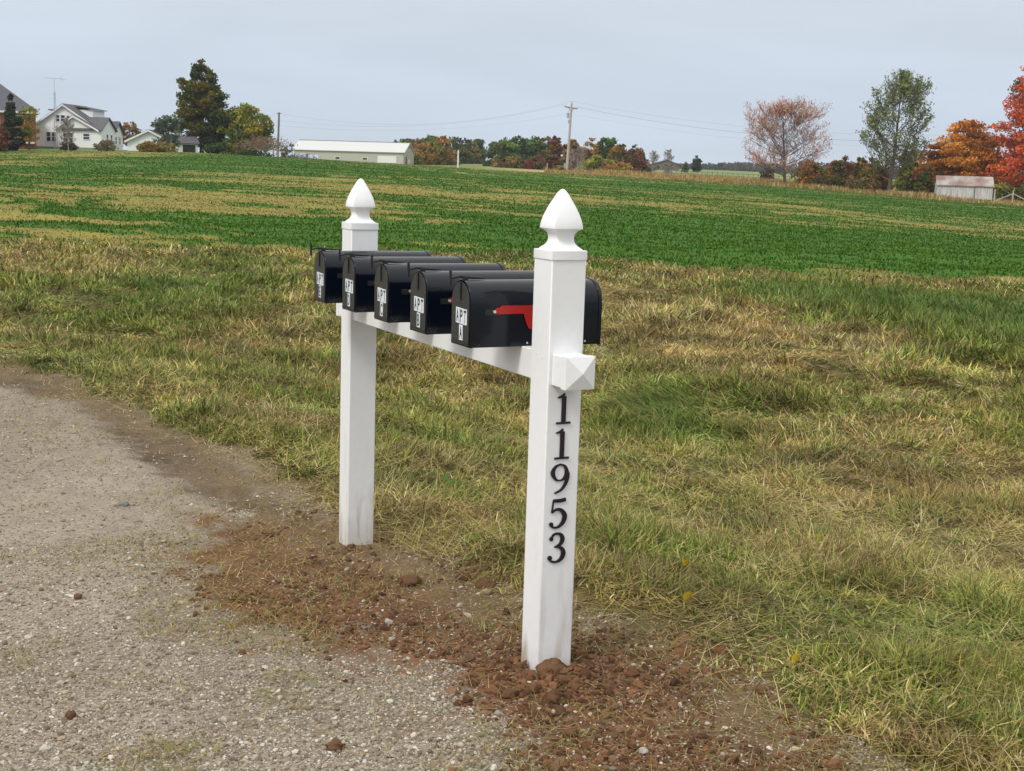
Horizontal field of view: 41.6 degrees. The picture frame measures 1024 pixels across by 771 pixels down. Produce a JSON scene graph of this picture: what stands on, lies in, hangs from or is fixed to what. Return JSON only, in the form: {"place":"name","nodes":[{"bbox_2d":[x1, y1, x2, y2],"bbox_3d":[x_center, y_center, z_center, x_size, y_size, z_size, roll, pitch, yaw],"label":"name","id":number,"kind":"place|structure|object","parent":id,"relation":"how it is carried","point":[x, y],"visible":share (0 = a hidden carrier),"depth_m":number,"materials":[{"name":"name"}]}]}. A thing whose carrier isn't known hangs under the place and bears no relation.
{"place":"outdoors","nodes":[
{"label":"outdoors","id":0,"kind":"place"},
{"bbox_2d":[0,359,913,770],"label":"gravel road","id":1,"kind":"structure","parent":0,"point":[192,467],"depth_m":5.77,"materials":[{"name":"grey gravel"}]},
{"bbox_2d":[325,738,345,750],"bbox_3d":[-0.517,1.053,3.937,0.064,0.044,0.057,5,9,18],"label":"soil clod","id":2,"kind":"object","parent":1,"relation":"on","point":[335,744],"visible":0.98,"depth_m":3.92,"materials":[{"name":"brown soil"}]},
{"bbox_2d":[0,365,917,770],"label":"loose straw","id":3,"kind":"object","parent":1,"relation":"on","point":[312,633],"visible":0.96,"depth_m":4.95,"materials":[{"name":"brown plant"}]},
{"bbox_2d":[7,148,1003,204],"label":"field margin","id":4,"kind":"object","parent":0,"point":[49,150],"visible":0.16,"depth_m":199.06,"materials":[{"name":"plant"}]},
{"bbox_2d":[0,126,11,151],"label":"shrub","id":5,"kind":"object","parent":4,"relation":"on","point":[4,134],"visible":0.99,"depth_m":183.97,"materials":[{"name":"red plant"}]},
{"bbox_2d":[1,93,26,150],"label":"pine tree","id":6,"kind":"object","parent":4,"relation":"on","point":[11,121],"visible":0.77,"depth_m":188.72,"materials":[{"name":"green plant"}]},
{"bbox_2d":[0,84,39,148],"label":"brick house","id":7,"kind":"structure","parent":4,"relation":"on","point":[17,100],"depth_m":199.18,"materials":[{"name":"brick"}]},
{"bbox_2d":[15,106,41,149],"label":"maple tree","id":8,"kind":"object","parent":4,"relation":"on","point":[28,124],"visible":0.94,"depth_m":192.39,"materials":[{"name":"orange plant"}]},
{"bbox_2d":[44,77,60,148],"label":"antenna tower","id":9,"kind":"structure","parent":4,"relation":"on","point":[54,116],"depth_m":207.50,"materials":[{"name":"metal"}]},
{"bbox_2d":[55,117,74,150],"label":"bare tree","id":10,"kind":"object","parent":4,"relation":"on","point":[66,125],"visible":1,"depth_m":193.10,"materials":[{"name":"grey plant"}]},
{"bbox_2d":[59,141,78,149],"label":"shrub","id":11,"kind":"object","parent":4,"relation":"on","point":[71,146],"visible":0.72,"depth_m":197.32,"materials":[{"name":"brown plant"}]},
{"bbox_2d":[36,103,125,149],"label":"farmhouse","id":12,"kind":"object","parent":4,"relation":"on","point":[92,126],"visible":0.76,"depth_m":209.26,"materials":[{"name":"white"}]},
{"bbox_2d":[93,140,118,150],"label":"shrub","id":13,"kind":"object","parent":4,"relation":"on","point":[106,145],"visible":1,"depth_m":196.90,"materials":[{"name":"brown plant"}]},
{"bbox_2d":[122,122,141,145],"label":"oak tree","id":14,"kind":"object","parent":4,"relation":"on","point":[132,128],"visible":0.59,"depth_m":232.38,"materials":[{"name":"orange plant"}]},
{"bbox_2d":[136,140,157,151],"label":"bush","id":15,"kind":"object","parent":4,"relation":"on","point":[147,146],"depth_m":196.08,"materials":[{"name":"brown plant"}]},
{"bbox_2d":[124,129,173,151],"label":"garage","id":16,"kind":"structure","parent":4,"relation":"on","point":[133,142],"depth_m":206.54,"materials":[{"name":"white"}]},
{"bbox_2d":[155,141,177,151],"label":"shrub","id":17,"kind":"object","parent":4,"relation":"on","point":[163,146],"visible":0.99,"depth_m":196.87,"materials":[{"name":"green plant"}]},
{"bbox_2d":[150,115,184,146],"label":"pear tree","id":18,"kind":"object","parent":4,"relation":"on","point":[166,124],"visible":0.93,"depth_m":201.34,"materials":[{"name":"green plant"}]},
{"bbox_2d":[173,136,199,152],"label":"garage","id":19,"kind":"structure","parent":4,"relation":"on","point":[189,144],"depth_m":207.41,"materials":[{"name":"white"}]},
{"bbox_2d":[170,58,230,152],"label":"cypress tree","id":20,"kind":"object","parent":4,"relation":"on","point":[199,110],"visible":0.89,"depth_m":210.58,"materials":[{"name":"green plant"}]},
{"bbox_2d":[201,142,239,154],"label":"shrub","id":21,"kind":"object","parent":4,"relation":"on","point":[221,148],"visible":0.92,"depth_m":204.53,"materials":[{"name":"green plant"}]},
{"bbox_2d":[213,102,274,151],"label":"maple tree","id":22,"kind":"object","parent":4,"relation":"on","point":[251,127],"visible":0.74,"depth_m":210.16,"materials":[{"name":"green plant"}]},
{"bbox_2d":[228,147,274,156],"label":"shrub","id":23,"kind":"object","parent":4,"relation":"on","point":[247,152],"visible":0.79,"depth_m":204.08,"materials":[{"name":"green plant"}]},
{"bbox_2d":[230,134,297,155],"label":"bush","id":24,"kind":"object","parent":4,"relation":"on","point":[263,145],"visible":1,"depth_m":200.79,"materials":[{"name":"brown plant"}]},
{"bbox_2d":[564,101,577,170],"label":"utility pole","id":25,"kind":"object","parent":4,"relation":"on","point":[566,165],"visible":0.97,"depth_m":220.01,"materials":[{"name":"brown wood"}]},
{"bbox_2d":[544,168,1023,205],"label":"dry field edge grass","id":26,"kind":"structure","parent":4,"relation":"on","point":[735,179],"depth_m":197.04,"materials":[{"name":"beige plant"}]},
{"bbox_2d":[741,94,833,183],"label":"maple tree","id":27,"kind":"object","parent":4,"relation":"on","point":[781,109],"visible":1,"depth_m":198.45,"materials":[{"name":"brown plant"}]},
{"bbox_2d":[790,159,827,184],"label":"hedgerow tree","id":28,"kind":"object","parent":4,"relation":"on","point":[810,171],"visible":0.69,"depth_m":213.07,"materials":[{"name":"brown plant"}]},
{"bbox_2d":[804,174,847,186],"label":"hedgerow tree","id":29,"kind":"object","parent":4,"relation":"on","point":[830,179],"visible":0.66,"depth_m":204.62,"materials":[{"name":"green plant"}]},
{"bbox_2d":[826,160,848,181],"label":"hedgerow tree","id":30,"kind":"object","parent":4,"relation":"on","point":[840,170],"visible":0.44,"depth_m":216.62,"materials":[{"name":"brown plant"}]},
{"bbox_2d":[841,155,855,178],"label":"hedgerow tree","id":31,"kind":"object","parent":4,"relation":"on","point":[849,166],"visible":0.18,"depth_m":221.47,"materials":[{"name":"brown plant"}]},
{"bbox_2d":[848,157,867,180],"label":"hedgerow tree","id":32,"kind":"object","parent":4,"relation":"on","point":[861,162],"visible":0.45,"depth_m":217.38,"materials":[{"name":"brown plant"}]},
{"bbox_2d":[841,176,882,191],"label":"hedgerow tree","id":33,"kind":"object","parent":4,"relation":"on","point":[869,183],"visible":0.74,"depth_m":202.62,"materials":[{"name":"brown plant"}]},
{"bbox_2d":[858,157,880,178],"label":"hedgerow tree","id":34,"kind":"object","parent":4,"relation":"on","point":[868,172],"visible":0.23,"depth_m":211.51,"materials":[{"name":"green plant"}]},
{"bbox_2d":[871,167,892,190],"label":"hedgerow tree","id":35,"kind":"object","parent":4,"relation":"on","point":[884,185],"visible":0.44,"depth_m":205.51,"materials":[{"name":"brown plant"}]},
{"bbox_2d":[855,68,936,191],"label":"tulip tree","id":36,"kind":"object","parent":4,"relation":"on","point":[915,91],"visible":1,"depth_m":199.23,"materials":[{"name":"green plant"}]},
{"bbox_2d":[892,145,924,192],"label":"hedgerow tree","id":37,"kind":"object","parent":4,"relation":"on","point":[904,178],"visible":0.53,"depth_m":215.49,"materials":[{"name":"green plant"}]},
{"bbox_2d":[913,168,942,192],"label":"hedgerow tree","id":38,"kind":"object","parent":4,"relation":"on","point":[924,184],"visible":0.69,"depth_m":209.09,"materials":[{"name":"green plant"}]},
{"bbox_2d":[909,142,966,191],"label":"oak tree","id":39,"kind":"object","parent":4,"relation":"on","point":[939,153],"visible":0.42,"depth_m":211.70,"materials":[{"name":"orange plant"}]},
{"bbox_2d":[934,175,994,199],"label":"shed","id":40,"kind":"structure","parent":4,"relation":"on","point":[976,187],"depth_m":194.10,"materials":[{"name":"metal"}]},
{"bbox_2d":[922,119,1023,187],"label":"oak tree","id":41,"kind":"object","parent":4,"relation":"on","point":[975,151],"visible":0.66,"depth_m":210.36,"materials":[{"name":"orange plant"}]},
{"bbox_2d":[979,66,1023,188],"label":"maple tree","id":42,"kind":"object","parent":4,"relation":"on","point":[1016,166],"visible":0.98,"depth_m":204.47,"materials":[{"name":"red plant"}]},
{"bbox_2d":[992,180,1019,200],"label":"shrub","id":43,"kind":"object","parent":4,"relation":"on","point":[1001,191],"visible":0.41,"depth_m":202.94,"materials":[{"name":"green plant"}]},
{"bbox_2d":[995,75,1023,181],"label":"oak tree","id":44,"kind":"object","parent":4,"relation":"on","point":[1017,82],"visible":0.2,"depth_m":220.51,"materials":[{"name":"red plant"}]},
{"bbox_2d":[1011,184,1023,201],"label":"shrub","id":45,"kind":"object","parent":4,"relation":"on","point":[1019,191],"visible":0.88,"depth_m":200.66,"materials":[{"name":"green plant"}]},
{"bbox_2d":[0,150,1023,294],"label":"field","id":46,"kind":"structure","parent":0,"point":[210,235],"depth_m":55.58,"materials":[{"name":"green plant"}]},
{"bbox_2d":[0,234,1023,770],"bbox_3d":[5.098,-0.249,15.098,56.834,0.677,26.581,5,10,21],"label":"grass verge","id":47,"kind":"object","parent":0,"point":[584,580],"depth_m":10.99,"materials":[{"name":"green plant"}]},
{"bbox_2d":[0,0,1023,170],"label":"sky","id":48,"kind":"structure","parent":0,"point":[380,63],"materials":[{"name":"grey"}]},
{"bbox_2d":[141,500,904,770],"bbox_3d":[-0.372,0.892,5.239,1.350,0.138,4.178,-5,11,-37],"label":"bare soil","id":49,"kind":"structure","parent":0,"point":[401,562],"depth_m":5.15,"materials":[{"name":"brown soil"}]},
{"bbox_2d":[397,574,422,585],"bbox_3d":[-0.428,0.816,5.616,0.104,0.063,0.112,7,10,30],"label":"soil clod","id":50,"kind":"object","parent":49,"relation":"on","point":[409,580],"visible":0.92,"depth_m":5.59,"materials":[{"name":"brown soil"}]},
{"bbox_2d":[455,572,472,581],"bbox_3d":[-0.205,0.808,5.675,0.082,0.051,0.066,6,10,26],"label":"soil clod","id":51,"kind":"object","parent":49,"relation":"on","point":[463,577],"visible":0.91,"depth_m":5.65,"materials":[{"name":"brown soil"}]},
{"bbox_2d":[336,179,594,671],"bbox_3d":[-0.289,0.179,5.389,0.134,1.956,2.281,-3,10,-26],"label":"mailbox stand","id":52,"kind":"object","parent":49,"relation":"on","point":[555,364],"visible":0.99,"depth_m":4.53,"materials":[{"name":"white plastic"}]},
{"bbox_2d":[310,243,431,302],"bbox_3d":[-0.630,-0.502,5.978,0.549,0.256,0.164,-3,10,-26],"label":"mailbox","id":53,"kind":"object","parent":52,"relation":"on","point":[328,279],"visible":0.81,"depth_m":5.85,"materials":[{"name":"black metal"}]},
{"bbox_2d":[314,252,324,301],"bbox_3d":[-0.838,-0.476,5.883,0.010,0.212,0.142,-3,10,-26],"label":"door","id":54,"kind":"structure","parent":53,"relation":"in","point":[319,272],"depth_m":5.88,"materials":[{"name":"black metal"}]},
{"bbox_2d":[338,248,465,312],"bbox_3d":[-0.465,-0.445,5.648,0.549,0.256,0.164,-3,10,-27],"label":"mailbox","id":55,"kind":"object","parent":52,"relation":"on","point":[358,290],"visible":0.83,"depth_m":5.52,"materials":[{"name":"black metal"}]},
{"bbox_2d":[342,258,354,310],"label":"door","id":56,"kind":"structure","parent":55,"relation":"in","point":[348,291],"depth_m":5.54,"materials":[{"name":"black metal"}]},
{"bbox_2d":[370,255,505,322],"bbox_3d":[-0.298,-0.387,5.314,0.549,0.256,0.164,-3,10,-26],"label":"mailbox","id":57,"kind":"object","parent":52,"relation":"on","point":[392,293],"visible":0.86,"depth_m":5.19,"materials":[{"name":"black metal"}]},
{"bbox_2d":[374,265,387,321],"bbox_3d":[-0.506,-0.361,5.218,0.010,0.212,0.142,-3,10,-26],"label":"door","id":58,"kind":"structure","parent":57,"relation":"in","point":[381,287],"depth_m":5.21,"materials":[{"name":"black metal"}]},
{"bbox_2d":[407,262,533,334],"bbox_3d":[-0.132,-0.329,4.983,0.549,0.256,0.164,-3,10,-26],"label":"mailbox","id":59,"kind":"object","parent":52,"relation":"on","point":[431,303],"visible":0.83,"depth_m":4.86,"materials":[{"name":"black metal"}]},
{"bbox_2d":[410,273,425,332],"bbox_3d":[-0.339,-0.303,4.886,0.010,0.212,0.142,-3,10,-26],"label":"door","id":60,"kind":"structure","parent":59,"relation":"in","point":[417,301],"depth_m":4.88,"materials":[{"name":"black metal"}]},
{"bbox_2d":[449,270,601,347],"bbox_3d":[0.034,-0.271,4.649,0.549,0.256,0.164,-3,10,-26],"label":"mailbox","id":61,"kind":"object","parent":52,"relation":"on","point":[492,313],"visible":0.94,"depth_m":4.55,"materials":[{"name":"black metal"}]},
{"bbox_2d":[451,282,469,346],"bbox_3d":[-0.173,-0.245,4.553,0.010,0.212,0.142,-3,10,-26],"label":"door","id":62,"kind":"structure","parent":61,"relation":"in","point":[460,324],"depth_m":4.55,"materials":[{"name":"black metal"}]},
{"bbox_2d":[474,577,495,588],"bbox_3d":[-0.112,0.820,5.553,0.100,0.057,0.078,7,10,28],"label":"soil clod","id":63,"kind":"object","parent":49,"relation":"on","point":[482,582],"visible":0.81,"depth_m":5.53,"materials":[{"name":"brown soil"}]},
{"bbox_2d":[500,688,517,698],"bbox_3d":[-0.009,0.997,4.343,0.059,0.049,0.044,4,9,11],"label":"soil clod","id":64,"kind":"object","parent":49,"relation":"on","point":[507,693],"visible":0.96,"depth_m":4.33,"materials":[{"name":"brown soil"}]},
{"bbox_2d":[528,681,539,693],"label":"soil clod","id":65,"kind":"object","parent":49,"relation":"on","point":[536,687],"visible":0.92,"depth_m":4.37,"materials":[{"name":"brown soil"}]},
{"bbox_2d":[535,658,564,674],"bbox_3d":[0.126,0.958,4.548,0.092,0.073,0.088,-4,11,-34],"label":"soil clod","id":66,"kind":"object","parent":49,"relation":"on","point":[550,664],"visible":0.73,"depth_m":4.53,"materials":[{"name":"brown soil"}]},
{"bbox_2d":[544,688,560,704],"bbox_3d":[0.131,1.006,4.319,0.059,0.063,0.067,5,9,18],"label":"soil clod","id":67,"kind":"object","parent":49,"relation":"on","point":[552,695],"visible":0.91,"depth_m":4.30,"materials":[{"name":"brown soil"}]},
{"bbox_2d":[559,674,572,685],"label":"soil clod","id":68,"kind":"object","parent":49,"relation":"on","point":[564,680],"visible":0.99,"depth_m":4.45,"materials":[{"name":"brown soil"}]},
{"bbox_2d":[563,728,578,737],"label":"soil clod","id":69,"kind":"object","parent":49,"relation":"on","point":[567,731],"visible":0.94,"depth_m":4.05,"materials":[{"name":"brown soil"}]},
{"bbox_2d":[752,683,767,693],"bbox_3d":[0.815,1.002,4.437,0.053,0.038,0.046,8,11,33],"label":"soil clod","id":70,"kind":"object","parent":49,"relation":"on","point":[758,690],"visible":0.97,"depth_m":4.42,"materials":[{"name":"brown soil"}]},
{"bbox_2d":[426,164,1022,197],"bbox_3d":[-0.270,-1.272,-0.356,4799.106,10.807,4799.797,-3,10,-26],"label":"hills","id":71,"kind":"structure","parent":0,"point":[738,173],"depth_m":394.75,"materials":[{"name":"green plant"}]},
{"bbox_2d":[292,140,414,164],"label":"pole barn","id":72,"kind":"structure","parent":71,"relation":"on","point":[387,152],"depth_m":297.34,"materials":[{"name":"beige metal"}]},
{"bbox_2d":[378,156,395,162],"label":"overhead door","id":73,"kind":"structure","parent":72,"relation":"in","point":[381,159],"depth_m":295.29,"materials":[{"name":"white metal"}]},
{"bbox_2d":[413,148,426,164],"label":"wood tree","id":74,"kind":"object","parent":71,"relation":"on","point":[419,156],"visible":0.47,"depth_m":332.66,"materials":[{"name":"brown plant"}]},
{"bbox_2d":[411,138,430,154],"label":"tree","id":75,"kind":"object","parent":71,"relation":"on","point":[423,146],"visible":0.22,"depth_m":366.91,"materials":[{"name":"orange plant"}]},
{"bbox_2d":[424,145,460,164],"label":"wood tree","id":76,"kind":"object","parent":71,"relation":"on","point":[438,155],"visible":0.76,"depth_m":337.23,"materials":[{"name":"brown plant"}]},
{"bbox_2d":[431,136,457,161],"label":"tree","id":77,"kind":"object","parent":71,"relation":"on","point":[442,140],"visible":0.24,"depth_m":372.32,"materials":[{"name":"orange plant"}]},
{"bbox_2d":[448,136,478,163],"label":"tree","id":78,"kind":"object","parent":71,"relation":"on","point":[465,155],"visible":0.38,"depth_m":382.04,"materials":[{"name":"green plant"}]},
{"bbox_2d":[465,139,482,163],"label":"tree","id":79,"kind":"object","parent":71,"relation":"on","point":[472,144],"visible":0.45,"depth_m":388.31,"materials":[{"name":"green plant"}]},
{"bbox_2d":[473,138,485,161],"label":"tree","id":80,"kind":"object","parent":71,"relation":"on","point":[480,143],"visible":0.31,"depth_m":397.68,"materials":[{"name":"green plant"}]},
{"bbox_2d":[482,137,524,166],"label":"tree","id":81,"kind":"object","parent":71,"relation":"on","point":[502,148],"visible":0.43,"depth_m":338.09,"materials":[{"name":"green plant"}]},
{"bbox_2d":[490,153,524,168],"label":"wood tree","id":82,"kind":"object","parent":71,"relation":"on","point":[510,160],"visible":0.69,"depth_m":318.47,"materials":[{"name":"brown plant"}]},
{"bbox_2d":[509,135,536,159],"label":"tree","id":83,"kind":"object","parent":71,"relation":"on","point":[522,141],"visible":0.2,"depth_m":342.38,"materials":[{"name":"green plant"}]},
{"bbox_2d":[518,155,546,169],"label":"bush","id":84,"kind":"object","parent":71,"relation":"on","point":[535,162],"visible":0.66,"depth_m":314.13,"materials":[{"name":"red plant"}]},
{"bbox_2d":[518,135,548,158],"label":"tree","id":85,"kind":"object","parent":71,"relation":"on","point":[537,144],"visible":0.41,"depth_m":342.05,"materials":[{"name":"green plant"}]},
{"bbox_2d":[537,149,558,168],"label":"wood tree","id":86,"kind":"object","parent":71,"relation":"on","point":[548,157],"visible":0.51,"depth_m":323.88,"materials":[{"name":"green plant"}]},
{"bbox_2d":[541,136,562,164],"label":"tree","id":87,"kind":"object","parent":71,"relation":"on","point":[548,139],"visible":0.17,"depth_m":347.99,"materials":[{"name":"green plant"}]},
{"bbox_2d":[547,135,564,164],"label":"tree","id":88,"kind":"object","parent":71,"relation":"on","point":[556,141],"visible":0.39,"depth_m":348.06,"materials":[{"name":"brown plant"}]},
{"bbox_2d":[560,139,584,169],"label":"tree","id":89,"kind":"object","parent":71,"relation":"on","point":[574,144],"visible":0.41,"depth_m":343.72,"materials":[{"name":"brown plant"}]},
{"bbox_2d":[569,145,586,170],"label":"bare tree","id":90,"kind":"object","parent":71,"relation":"on","point":[580,154],"visible":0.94,"depth_m":285.46,"materials":[{"name":"brown plant"}]},
{"bbox_2d":[576,155,608,170],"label":"bush","id":91,"kind":"object","parent":71,"relation":"on","point":[594,162],"visible":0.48,"depth_m":293.45,"materials":[{"name":"yellow plant"}]},
{"bbox_2d":[582,137,602,160],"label":"tree","id":92,"kind":"object","parent":71,"relation":"on","point":[591,152],"visible":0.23,"depth_m":347.35,"materials":[{"name":"orange plant"}]},
{"bbox_2d":[597,137,617,158],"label":"tree","id":93,"kind":"object","parent":71,"relation":"on","point":[608,142],"visible":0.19,"depth_m":347.57,"materials":[{"name":"green plant"}]},
{"bbox_2d":[596,159,633,171],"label":"bush","id":94,"kind":"object","parent":71,"relation":"on","point":[614,164],"visible":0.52,"depth_m":291.79,"materials":[{"name":"orange plant"}]},
{"bbox_2d":[606,144,637,168],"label":"tree","id":95,"kind":"object","parent":71,"relation":"on","point":[616,152],"visible":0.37,"depth_m":336.91,"materials":[{"name":"orange plant"}]},
{"bbox_2d":[620,144,651,172],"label":"tree","id":96,"kind":"object","parent":71,"relation":"on","point":[637,156],"visible":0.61,"depth_m":336.65,"materials":[{"name":"brown plant"}]},
{"bbox_2d":[645,151,659,172],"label":"bare tree","id":97,"kind":"object","parent":71,"relation":"on","point":[654,158],"visible":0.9,"depth_m":323.53,"materials":[{"name":"grey plant"}]},
{"bbox_2d":[286,153,1023,185],"bbox_3d":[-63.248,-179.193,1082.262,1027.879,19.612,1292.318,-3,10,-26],"label":"woods","id":98,"kind":"object","parent":71,"relation":"on","point":[742,166],"visible":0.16,"depth_m":928.63,"materials":[{"name":"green plant"}]},
{"bbox_2d":[649,160,679,170],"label":"brown barn","id":99,"kind":"structure","parent":71,"relation":"on","point":[674,167],"depth_m":510.25,"materials":[{"name":"metal"}]},
{"bbox_2d":[690,155,702,171],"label":"pine tree","id":100,"kind":"object","parent":71,"relation":"on","point":[696,164],"visible":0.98,"depth_m":439.50,"materials":[{"name":"green plant"}]},
{"bbox_2d":[666,169,794,179],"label":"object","id":101,"kind":"object","parent":71,"relation":"on","point":[748,174],"visible":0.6,"depth_m":286.44,"materials":[{"name":"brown wood"}]},
{"bbox_2d":[759,168,774,178],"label":"shrub","id":102,"kind":"object","parent":71,"relation":"on","point":[767,174],"visible":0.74,"depth_m":271.37,"materials":[{"name":"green plant"}]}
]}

